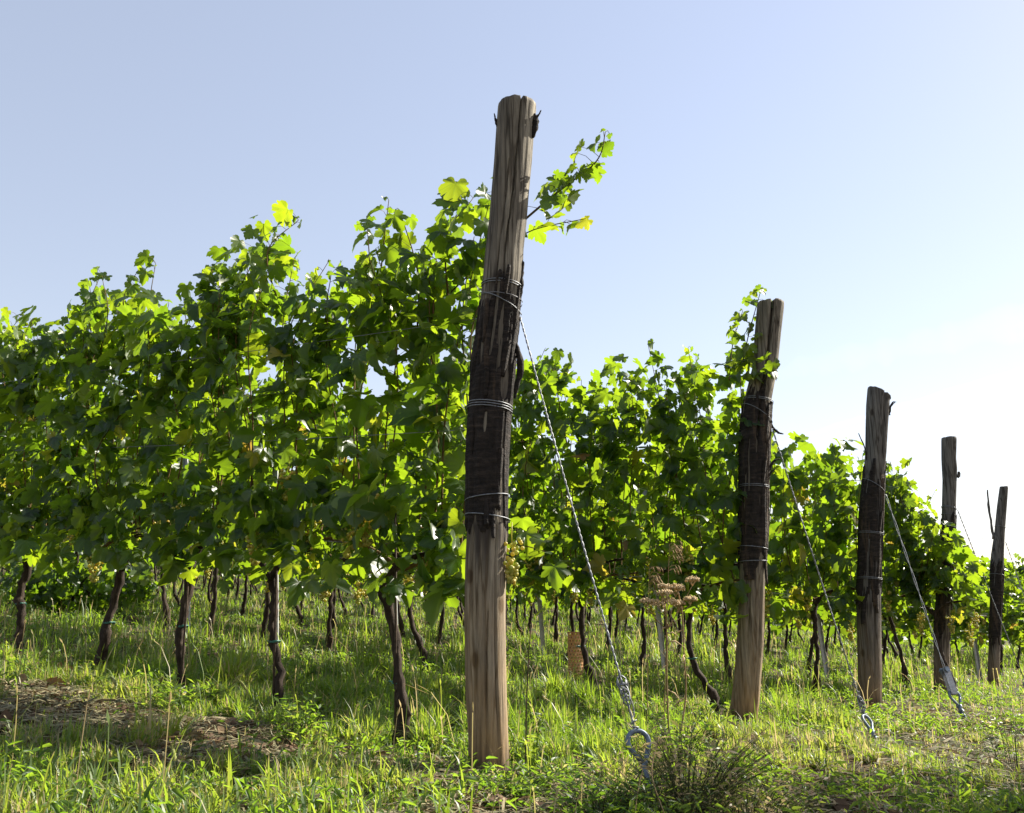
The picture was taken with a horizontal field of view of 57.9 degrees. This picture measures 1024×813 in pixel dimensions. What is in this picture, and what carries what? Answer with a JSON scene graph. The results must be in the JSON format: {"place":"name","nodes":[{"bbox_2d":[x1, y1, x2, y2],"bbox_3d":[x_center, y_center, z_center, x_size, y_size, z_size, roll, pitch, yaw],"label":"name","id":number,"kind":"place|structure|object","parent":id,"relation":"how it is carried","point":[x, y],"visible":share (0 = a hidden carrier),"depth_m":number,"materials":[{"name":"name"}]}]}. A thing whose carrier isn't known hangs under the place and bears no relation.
{"place":"outdoors","nodes":[
{"label":"outdoors","id":0,"kind":"place"},
{"bbox_2d":[0,562,1023,812],"bbox_3d":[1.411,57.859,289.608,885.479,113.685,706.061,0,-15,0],"label":"ground","id":1,"kind":"structure","parent":0,"point":[620,652],"depth_m":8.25,"materials":[{"name":"plant"}]},
{"bbox_2d":[0,307,64,528],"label":"grapevine","id":2,"kind":"object","parent":1,"relation":"on","point":[9,364],"visible":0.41,"depth_m":6.32,"materials":[{"name":"green plant"}]},
{"bbox_2d":[47,676,66,687],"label":"fallen leaf","id":3,"kind":"object","parent":1,"relation":"on","point":[51,680],"visible":0.76,"depth_m":4.51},
{"bbox_2d":[0,266,128,656],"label":"grapevine","id":4,"kind":"object","parent":1,"relation":"on","point":[19,516],"visible":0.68,"depth_m":5.88,"materials":[{"name":"green plant"}]},
{"bbox_2d":[33,430,106,614],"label":"grapevine","id":5,"kind":"object","parent":1,"relation":"on","point":[72,537],"visible":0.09,"depth_m":9.93,"materials":[{"name":"green plant"}]},
{"bbox_2d":[0,547,150,616],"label":"bush","id":6,"kind":"object","parent":1,"relation":"on","point":[55,586],"visible":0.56,"depth_m":9.83,"materials":[{"name":"green plant"}]},
{"bbox_2d":[33,249,180,670],"bbox_3d":[-2.376,0.339,5.499,1.388,2.660,0.659,-10,-18,34],"label":"grapevine","id":7,"kind":"object","parent":1,"relation":"on","point":[84,506],"visible":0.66,"depth_m":5.49,"materials":[{"name":"green plant"}]},
{"bbox_2d":[83,434,143,618],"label":"grapevine","id":8,"kind":"object","parent":1,"relation":"on","point":[116,505],"visible":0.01,"depth_m":9.59,"materials":[{"name":"green plant"}]},
{"bbox_2d":[76,568,158,607],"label":"bush","id":9,"kind":"object","parent":1,"relation":"on","point":[148,596],"visible":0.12,"depth_m":12.09,"materials":[{"name":"green plant"}]},
{"bbox_2d":[148,515,179,607],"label":"grapevine","id":10,"kind":"object","parent":1,"relation":"on","point":[176,597],"visible":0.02,"depth_m":12.67,"materials":[{"name":"brown plant"}]},
{"bbox_2d":[128,395,205,628],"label":"grapevine","id":11,"kind":"object","parent":1,"relation":"on","point":[144,518],"visible":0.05,"depth_m":9.05,"materials":[{"name":"green plant"}]},
{"bbox_2d":[89,246,263,690],"bbox_3d":[-1.821,0.376,5.076,1.125,2.497,0.649,-10,-18,34],"label":"grapevine","id":12,"kind":"object","parent":1,"relation":"on","point":[164,419],"visible":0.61,"depth_m":5.12,"materials":[{"name":"green plant"}]},
{"bbox_2d":[180,546,190,693],"bbox_3d":[-1.706,1.034,4.856,0.010,1.101,0.077,11,-18,-35],"label":"training rod","id":13,"kind":"object","parent":12,"relation":"attached to","point":[184,632],"visible":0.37,"depth_m":4.81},
{"bbox_2d":[129,675,230,712],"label":"weed clump","id":14,"kind":"object","parent":1,"relation":"on","point":[176,699],"visible":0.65,"depth_m":4.10,"materials":[{"name":"green plant"}]},
{"bbox_2d":[183,455,190,633],"bbox_3d":[-3.134,1.398,8.931,0.382,1.950,0.051,-10,-18,34],"label":"trellis stake","id":15,"kind":"object","parent":1,"relation":"on","point":[185,461],"visible":0.12,"depth_m":8.74,"materials":[{"name":"metal"}]},
{"bbox_2d":[191,508,236,612],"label":"grapevine","id":16,"kind":"object","parent":1,"relation":"on","point":[208,572],"visible":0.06,"depth_m":12.22,"materials":[{"name":"brown plant"}]},
{"bbox_2d":[172,394,266,637],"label":"grapevine","id":17,"kind":"object","parent":1,"relation":"on","point":[213,606],"visible":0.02,"depth_m":8.54,"materials":[{"name":"green plant"}]},
{"bbox_2d":[230,538,242,605],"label":"grapevine","id":18,"kind":"object","parent":1,"relation":"on","point":[237,587],"depth_m":15.50,"materials":[{"name":"brown plant"}]},
{"bbox_2d":[0,726,483,812],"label":"broad grass","id":19,"kind":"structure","parent":1,"relation":"on","point":[140,804],"depth_m":2.55,"materials":[{"name":"plant"}]},
{"bbox_2d":[221,466,268,616],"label":"grapevine","id":20,"kind":"object","parent":1,"relation":"on","point":[244,546],"visible":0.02,"depth_m":11.78,"materials":[{"name":"brown plant"}]},
{"bbox_2d":[159,200,365,709],"bbox_3d":[-1.230,0.229,4.714,1.131,2.744,0.729,-10,-18,34],"label":"grapevine","id":21,"kind":"object","parent":1,"relation":"on","point":[242,496],"visible":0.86,"depth_m":4.63,"materials":[{"name":"green plant"}]},
{"bbox_2d":[272,569,277,704],"bbox_3d":[-1.135,0.999,4.439,0.011,1.104,0.100,12,-19,-40],"label":"training rod","id":22,"kind":"object","parent":21,"relation":"attached to","point":[275,617],"visible":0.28,"depth_m":4.41,"materials":[{"name":"metal"}]},
{"bbox_2d":[225,365,312,646],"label":"grapevine","id":23,"kind":"object","parent":1,"relation":"on","point":[274,414],"visible":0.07,"depth_m":8.30,"materials":[{"name":"green plant"}]},
{"bbox_2d":[273,452,278,639],"bbox_3d":[-2.083,1.343,8.163,0.246,1.950,0.051,-10,-18,34],"label":"trellis stake","id":24,"kind":"object","parent":1,"relation":"on","point":[275,472],"visible":0.16,"depth_m":8.08,"materials":[{"name":"metal"}]},
{"bbox_2d":[279,466,303,626],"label":"grapevine","id":25,"kind":"object","parent":1,"relation":"on","point":[300,615],"visible":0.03,"depth_m":11.20,"materials":[{"name":"brown plant"}]},
{"bbox_2d":[261,691,332,744],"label":"weed clump","id":26,"kind":"object","parent":1,"relation":"on","point":[301,715],"visible":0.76,"depth_m":3.58,"materials":[{"name":"green plant"}]},
{"bbox_2d":[304,459,360,631],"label":"grapevine","id":27,"kind":"object","parent":1,"relation":"on","point":[334,592],"visible":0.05,"depth_m":10.84,"materials":[{"name":"green plant"}]},
{"bbox_2d":[290,401,381,656],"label":"grapevine","id":28,"kind":"object","parent":1,"relation":"on","point":[339,548],"visible":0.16,"depth_m":7.62,"materials":[{"name":"green plant"}]},
{"bbox_2d":[358,458,421,641],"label":"grapevine","id":29,"kind":"object","parent":1,"relation":"on","point":[400,622],"visible":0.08,"depth_m":10.24,"materials":[{"name":"brown plant"}]},
{"bbox_2d":[352,395,455,670],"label":"grapevine","id":30,"kind":"object","parent":1,"relation":"on","point":[403,516],"visible":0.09,"depth_m":7.14,"materials":[{"name":"green plant"}]},
{"bbox_2d":[402,474,459,646],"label":"grapevine","id":31,"kind":"object","parent":1,"relation":"on","point":[441,624],"visible":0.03,"depth_m":9.86,"materials":[{"name":"brown plant"}]},
{"bbox_2d":[279,128,614,745],"bbox_3d":[-0.410,0.183,4.052,1.805,2.690,0.762,-10,-18,34],"label":"grapevine","id":32,"kind":"object","parent":1,"relation":"on","point":[369,500],"visible":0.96,"depth_m":4.09,"materials":[{"name":"green plant"}]},
{"bbox_2d":[394,513,396,729],"bbox_3d":[-0.500,0.967,3.975,0.010,1.114,0.079,11,-18,-36],"label":"training rod","id":33,"kind":"object","parent":32,"relation":"attached to","point":[395,624],"visible":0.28,"depth_m":3.97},
{"bbox_2d":[444,348,556,596],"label":"grapevine","id":34,"kind":"object","parent":1,"relation":"on","point":[518,411],"visible":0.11,"depth_m":6.73,"materials":[{"name":"green plant"}]},
{"bbox_2d":[464,94,541,772],"bbox_3d":[-0.037,0.134,3.622,0.320,2.953,0.210,-10,-17,33],"label":"end post","id":35,"kind":"object","parent":1,"relation":"on","point":[494,384],"visible":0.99,"depth_m":3.60,"materials":[{"name":"brown wood"}]},
{"bbox_2d":[9,429,466,450],"bbox_3d":[-2.293,0.228,5.361,5.565,0.554,0.003,-10,-18,34],"label":"trellis wire","id":36,"kind":"object","parent":35,"relation":"attached to","point":[270,440],"visible":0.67,"depth_m":4.40,"materials":[{"name":"metal"}]},
{"bbox_2d":[3,318,476,382],"bbox_3d":[-2.284,-0.237,5.474,5.589,0.556,0.003,-10,-18,34],"label":"trellis wire","id":37,"kind":"object","parent":35,"relation":"attached to","point":[293,345],"visible":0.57,"depth_m":4.52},
{"bbox_2d":[519,316,638,727],"bbox_3d":[0.217,0.348,3.379,0.505,1.560,0.043,-11,-18,37],"label":"guy wire","id":38,"kind":"object","parent":35,"relation":"attached to","point":[622,683],"visible":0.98,"depth_m":3.25,"materials":[{"name":"metal"}]},
{"bbox_2d":[0,682,1018,812],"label":"soil clods","id":39,"kind":"object","parent":1,"relation":"on","point":[234,719],"visible":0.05,"depth_m":3.38,"materials":[{"name":"soil"}]},
{"bbox_2d":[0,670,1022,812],"bbox_3d":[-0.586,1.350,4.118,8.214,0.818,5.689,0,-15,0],"label":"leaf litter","id":40,"kind":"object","parent":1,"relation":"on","point":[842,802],"visible":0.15,"depth_m":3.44,"materials":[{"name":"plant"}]},
{"bbox_2d":[0,596,1023,812],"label":"herbs","id":41,"kind":"object","parent":1,"relation":"on","point":[56,805],"visible":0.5,"depth_m":3.62,"materials":[{"name":"green plant"}]},
{"bbox_2d":[0,625,1023,812],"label":"straw","id":42,"kind":"object","parent":1,"relation":"on","point":[92,712],"visible":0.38,"depth_m":3.67,"materials":[{"name":"plant"}]},
{"bbox_2d":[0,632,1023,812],"bbox_3d":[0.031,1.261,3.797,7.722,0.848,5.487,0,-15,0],"label":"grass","id":43,"kind":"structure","parent":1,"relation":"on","point":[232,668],"depth_m":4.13,"materials":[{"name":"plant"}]},
{"bbox_2d":[0,585,1023,812],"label":"seed stalks","id":44,"kind":"object","parent":1,"relation":"on","point":[398,711],"visible":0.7,"depth_m":6.07,"materials":[{"name":"beige plant"}]},
{"bbox_2d":[443,759,587,799],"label":"weed clump","id":45,"kind":"object","parent":1,"relation":"on","point":[537,782],"visible":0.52,"depth_m":3.02,"materials":[{"name":"green plant"}]},
{"bbox_2d":[506,462,550,650],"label":"grapevine","id":46,"kind":"object","parent":1,"relation":"on","point":[519,550],"visible":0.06,"depth_m":9.37,"materials":[{"name":"green plant"}]},
{"bbox_2d":[525,602,532,772],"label":"dead stalk","id":47,"kind":"object","parent":1,"relation":"on","point":[527,689],"visible":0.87,"depth_m":3.38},
{"bbox_2d":[509,491,550,638],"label":"grapevine","id":48,"kind":"object","parent":1,"relation":"on","point":[516,613],"visible":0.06,"depth_m":12.09,"materials":[{"name":"green plant"}]},
{"bbox_2d":[530,505,545,659],"bbox_3d":[0.260,1.737,9.258,0.217,1.950,0.051,-10,-18,34],"label":"trellis stake","id":49,"kind":"object","parent":1,"relation":"on","point":[541,623],"visible":0.25,"depth_m":9.13,"materials":[{"name":"wood"}]},
{"bbox_2d":[79,561,1023,653],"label":"distant vines","id":50,"kind":"object","parent":1,"relation":"on","point":[779,626],"visible":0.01,"depth_m":24.79,"materials":[{"name":"green plant"}]},
{"bbox_2d":[526,497,589,644],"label":"grapevine","id":51,"kind":"object","parent":1,"relation":"on","point":[556,635],"visible":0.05,"depth_m":11.74,"materials":[{"name":"green plant"}]},
{"bbox_2d":[549,587,585,636],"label":"grapevine","id":52,"kind":"object","parent":1,"relation":"on","point":[562,596],"visible":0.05,"depth_m":14.90,"materials":[{"name":"green plant"}]},
{"bbox_2d":[522,448,615,664],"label":"grapevine","id":53,"kind":"object","parent":1,"relation":"on","point":[572,598],"visible":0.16,"depth_m":8.96,"materials":[{"name":"green plant"}]},
{"bbox_2d":[567,632,583,682],"bbox_3d":[0.479,1.892,6.976,0.123,0.378,0.124,0,-15,0],"label":"tree guard","id":54,"kind":"object","parent":1,"relation":"on","point":[575,640],"visible":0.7,"depth_m":6.95,"materials":[{"name":"orange plastic"}]},
{"bbox_2d":[508,347,652,689],"bbox_3d":[0.452,0.775,6.414,1.146,2.508,0.696,-10,-18,34],"label":"grapevine","id":55,"kind":"object","parent":1,"relation":"on","point":[590,449],"visible":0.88,"depth_m":6.35,"materials":[{"name":"green plant"}]},
{"bbox_2d":[514,758,693,812],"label":"weed clump","id":56,"kind":"object","parent":1,"relation":"on","point":[589,801],"visible":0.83,"depth_m":2.73,"materials":[{"name":"green plant"}]},
{"bbox_2d":[543,751,673,799],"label":"weed clump","id":57,"kind":"object","parent":1,"relation":"on","point":[613,775],"visible":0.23,"depth_m":3.17,"materials":[{"name":"green plant"}]},
{"bbox_2d":[586,539,637,641],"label":"grapevine","id":58,"kind":"object","parent":1,"relation":"on","point":[616,627],"visible":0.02,"depth_m":14.42,"materials":[{"name":"green plant"}]},
{"bbox_2d":[577,462,647,652],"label":"grapevine","id":59,"kind":"object","parent":1,"relation":"on","point":[634,591],"visible":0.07,"depth_m":11.28,"materials":[{"name":"green plant"}]},
{"bbox_2d":[625,728,653,808],"bbox_3d":[0.446,1.231,2.957,0.150,0.381,0.076,-11,-18,37],"label":"ground anchor","id":60,"kind":"object","parent":1,"relation":"on","point":[644,734],"visible":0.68,"depth_m":3.01,"materials":[{"name":"paint"}]},
{"bbox_2d":[589,446,690,674],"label":"grapevine","id":61,"kind":"object","parent":1,"relation":"on","point":[647,530],"visible":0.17,"depth_m":8.54,"materials":[{"name":"green plant"}]},
{"bbox_2d":[542,763,761,812],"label":"weed clump","id":62,"kind":"object","parent":1,"relation":"on","point":[650,807],"visible":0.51,"depth_m":2.75,"materials":[{"name":"green plant"}]},
{"bbox_2d":[642,491,665,674],"bbox_3d":[1.315,1.680,8.487,0.220,1.950,0.051,-10,-18,34],"label":"trellis stake","id":63,"kind":"object","parent":1,"relation":"on","point":[660,636],"visible":0.3,"depth_m":8.38,"materials":[{"name":"wood"}]},
{"bbox_2d":[646,567,663,723],"bbox_3d":[0.665,1.170,4.291,0.072,0.831,0.232,1,-15,-4],"label":"wild oat","id":64,"kind":"object","parent":1,"relation":"on","point":[654,578],"visible":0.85,"depth_m":4.30,"materials":[{"name":"plant"}]},
{"bbox_2d":[631,525,697,647],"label":"grapevine","id":65,"kind":"object","parent":1,"relation":"on","point":[636,601],"visible":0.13,"depth_m":13.96,"materials":[{"name":"green plant"}]},
{"bbox_2d":[639,576,699,737],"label":"dried flower","id":66,"kind":"object","parent":1,"relation":"on","point":[673,602],"visible":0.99,"depth_m":3.99,"materials":[{"name":"plant"}]},
{"bbox_2d":[663,541,683,738],"bbox_3d":[0.730,1.092,4.171,0.066,0.945,0.280,2,-15,-7],"label":"wild oat","id":67,"kind":"object","parent":1,"relation":"on","point":[677,550],"visible":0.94,"depth_m":4.18,"materials":[{"name":"plant"}]},
{"bbox_2d":[637,490,711,661],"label":"grapevine","id":68,"kind":"object","parent":1,"relation":"on","point":[678,621],"visible":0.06,"depth_m":10.79,"materials":[{"name":"green plant"}]},
{"bbox_2d":[623,698,738,768],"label":"weed clump","id":69,"kind":"object","parent":1,"relation":"on","point":[705,727],"visible":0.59,"depth_m":3.81,"materials":[{"name":"green plant"}]},
{"bbox_2d":[612,284,780,712],"bbox_3d":[1.197,0.629,5.888,1.254,2.660,0.634,-10,-18,34],"label":"grapevine","id":70,"kind":"object","parent":1,"relation":"on","point":[716,497],"visible":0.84,"depth_m":5.86,"materials":[{"name":"green plant"}]},
{"bbox_2d":[608,718,789,812],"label":"weed clump","id":71,"kind":"object","parent":1,"relation":"on","point":[706,780],"visible":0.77,"depth_m":2.86,"materials":[{"name":"green plant"}]},
{"bbox_2d":[693,594,736,649],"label":"grapevine","id":72,"kind":"object","parent":1,"relation":"on","point":[699,612],"visible":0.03,"depth_m":13.44,"materials":[{"name":"green plant"}]},
{"bbox_2d":[658,420,777,686],"bbox_3d":[1.795,1.258,8.195,1.127,2.502,0.660,-10,-18,34],"label":"grapevine","id":73,"kind":"object","parent":1,"relation":"on","point":[735,571],"visible":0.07,"depth_m":8.06,"materials":[{"name":"green plant"}]},
{"bbox_2d":[640,736,808,803],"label":"weed clump","id":74,"kind":"object","parent":1,"relation":"on","point":[741,763],"visible":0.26,"depth_m":3.25,"materials":[{"name":"green plant"}]},
{"bbox_2d":[697,461,787,624],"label":"grapevine","id":75,"kind":"object","parent":1,"relation":"on","point":[712,620],"visible":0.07,"depth_m":10.39,"materials":[{"name":"green plant"}]},
{"bbox_2d":[642,765,859,812],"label":"weed clump","id":76,"kind":"object","parent":1,"relation":"on","point":[768,809],"visible":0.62,"depth_m":2.89,"materials":[{"name":"green plant"}]},
{"bbox_2d":[729,298,783,723],"bbox_3d":[1.480,0.718,5.605,0.524,2.801,0.210,-11,-18,35],"label":"end post","id":77,"kind":"object","parent":1,"relation":"on","point":[755,463],"visible":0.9,"depth_m":5.57,"materials":[{"name":"brown wood"}]},
{"bbox_2d":[772,428,866,713],"bbox_3d":[1.812,0.951,5.496,0.427,1.682,0.030,0,-15,0],"label":"guy wire","id":78,"kind":"object","parent":77,"relation":"attached to","point":[862,704],"visible":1,"depth_m":5.45,"materials":[{"name":"metal"}]},
{"bbox_2d":[736,553,798,657],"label":"grapevine","id":79,"kind":"object","parent":1,"relation":"on","point":[777,620],"visible":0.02,"depth_m":12.98,"materials":[{"name":"green plant"}]},
{"bbox_2d":[770,572,807,650],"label":"grapevine","id":80,"kind":"object","parent":1,"relation":"on","point":[786,640],"visible":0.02,"depth_m":16.01,"materials":[{"name":"green plant"}]},
{"bbox_2d":[767,451,848,678],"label":"grapevine","id":81,"kind":"object","parent":1,"relation":"on","point":[821,604],"visible":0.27,"depth_m":9.89,"materials":[{"name":"green plant"}]},
{"bbox_2d":[764,431,864,698],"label":"grapevine","id":82,"kind":"object","parent":1,"relation":"on","point":[835,558],"visible":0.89,"depth_m":7.65,"materials":[{"name":"green plant"}]},
{"bbox_2d":[806,557,829,677],"bbox_3d":[3.251,2.130,9.909,0.202,1.950,0.051,-10,-18,34],"label":"trellis stake","id":83,"kind":"object","parent":1,"relation":"on","point":[823,650],"visible":0.3,"depth_m":9.79,"materials":[{"name":"metal"}]},
{"bbox_2d":[784,548,856,660],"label":"grapevine","id":84,"kind":"object","parent":1,"relation":"on","point":[826,622],"visible":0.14,"depth_m":12.54,"materials":[{"name":"green plant"}]},
{"bbox_2d":[796,575,851,652],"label":"grapevine","id":85,"kind":"object","parent":1,"relation":"on","point":[804,623],"visible":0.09,"depth_m":15.59,"materials":[{"name":"green plant"}]},
{"bbox_2d":[861,714,876,738],"bbox_3d":[2.017,1.849,5.177,0.074,0.239,0.195,0,-15,0],"label":"ground anchor","id":86,"kind":"object","parent":1,"relation":"on","point":[866,723],"visible":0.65,"depth_m":5.23,"materials":[{"name":"paint"}]},
{"bbox_2d":[855,386,894,706],"bbox_3d":[2.914,1.198,7.390,0.504,2.783,0.221,-9,-17,32],"label":"end post","id":87,"kind":"object","parent":1,"relation":"on","point":[870,534],"visible":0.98,"depth_m":7.37,"materials":[{"name":"brown wood"}]},
{"bbox_2d":[885,495,944,667],"bbox_3d":[3.088,1.313,7.119,0.017,1.357,0.436,5,-15,-19],"label":"guy wire","id":88,"kind":"object","parent":87,"relation":"attached to","point":[914,581],"visible":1,"depth_m":7.11,"materials":[{"name":"metal"}]},
{"bbox_2d":[812,453,937,688],"bbox_3d":[3.784,1.693,9.605,1.269,2.505,0.673,-10,-18,34],"label":"grapevine","id":89,"kind":"object","parent":1,"relation":"on","point":[890,590],"visible":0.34,"depth_m":9.49,"materials":[{"name":"green plant"}]},
{"bbox_2d":[844,540,917,666],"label":"grapevine","id":90,"kind":"object","parent":1,"relation":"on","point":[903,627],"visible":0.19,"depth_m":11.96,"materials":[{"name":"green plant"}]},
{"bbox_2d":[852,556,911,659],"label":"grapevine","id":91,"kind":"object","parent":1,"relation":"on","point":[893,647],"visible":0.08,"depth_m":14.98,"materials":[{"name":"green plant"}]},
{"bbox_2d":[882,461,987,696],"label":"grapevine","id":92,"kind":"object","parent":1,"relation":"on","point":[940,576],"visible":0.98,"depth_m":9.12,"materials":[{"name":"green plant"}]},
{"bbox_2d":[909,587,960,641],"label":"grapevine","id":93,"kind":"object","parent":1,"relation":"on","point":[916,634],"visible":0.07,"depth_m":14.61,"materials":[{"name":"green plant"}]},
{"bbox_2d":[900,529,989,655],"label":"grapevine","id":94,"kind":"object","parent":1,"relation":"on","point":[963,625],"visible":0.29,"depth_m":11.64,"materials":[{"name":"green plant"}]},
{"bbox_2d":[933,436,960,692],"bbox_3d":[4.331,1.683,9.227,0.486,2.772,0.173,-9,-17,32],"label":"end post","id":95,"kind":"object","parent":1,"relation":"on","point":[950,474],"visible":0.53,"depth_m":9.27,"materials":[{"name":"brown wood"}]},
{"bbox_2d":[957,510,1023,677],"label":"guy wire","id":96,"kind":"object","parent":95,"relation":"attached to","point":[991,597],"visible":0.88,"depth_m":9.18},
{"bbox_2d":[948,690,966,717],"bbox_3d":[3.183,2.184,6.567,0.108,0.344,0.175,0,-15,0],"label":"ground anchor","id":97,"kind":"object","parent":1,"relation":"on","point":[959,708],"visible":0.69,"depth_m":6.61,"materials":[{"name":"paint"}]},
{"bbox_2d":[939,666,957,694],"bbox_3d":[3.163,1.990,6.723,0.059,0.201,0.115,5,-15,-20],"label":"wire strainer","id":98,"kind":"object","parent":97,"relation":"attached to","point":[945,673],"visible":1,"depth_m":6.71,"materials":[{"name":"paint"}]},
{"bbox_2d":[959,546,982,683],"bbox_3d":[5.737,2.656,11.576,0.084,1.950,0.059,0,-15,0],"label":"trellis stake","id":99,"kind":"object","parent":1,"relation":"on","point":[976,657],"visible":0.23,"depth_m":11.45,"materials":[{"name":"metal"}]},
{"bbox_2d":[921,712,1021,729],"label":"weed clump","id":100,"kind":"object","parent":1,"relation":"on","point":[961,723],"visible":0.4,"depth_m":6.05,"materials":[{"name":"green plant"}]},
{"bbox_2d":[944,696,1023,773],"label":"weed clump","id":101,"kind":"object","parent":1,"relation":"on","point":[1011,763],"visible":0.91,"depth_m":4.48,"materials":[{"name":"green plant"}]},
{"bbox_2d":[963,556,1023,674],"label":"grapevine","id":102,"kind":"object","parent":1,"relation":"on","point":[1011,585],"visible":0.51,"depth_m":14.07,"materials":[{"name":"green plant"}]},
{"bbox_2d":[987,486,1007,685],"bbox_3d":[6.008,2.316,11.436,0.517,2.653,0.182,-12,-19,40],"label":"end post","id":103,"kind":"object","parent":1,"relation":"on","point":[997,572],"visible":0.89,"depth_m":11.42,"materials":[{"name":"brown wood"}]},
{"bbox_2d":[982,553,1023,669],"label":"grapevine","id":104,"kind":"object","parent":1,"relation":"on","point":[1019,569],"visible":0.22,"depth_m":16.36,"materials":[{"name":"green plant"}]},
{"bbox_2d":[0,0,1023,579],"label":"sky","id":105,"kind":"structure","parent":0,"point":[860,163],"materials":[{"name":"blue"}]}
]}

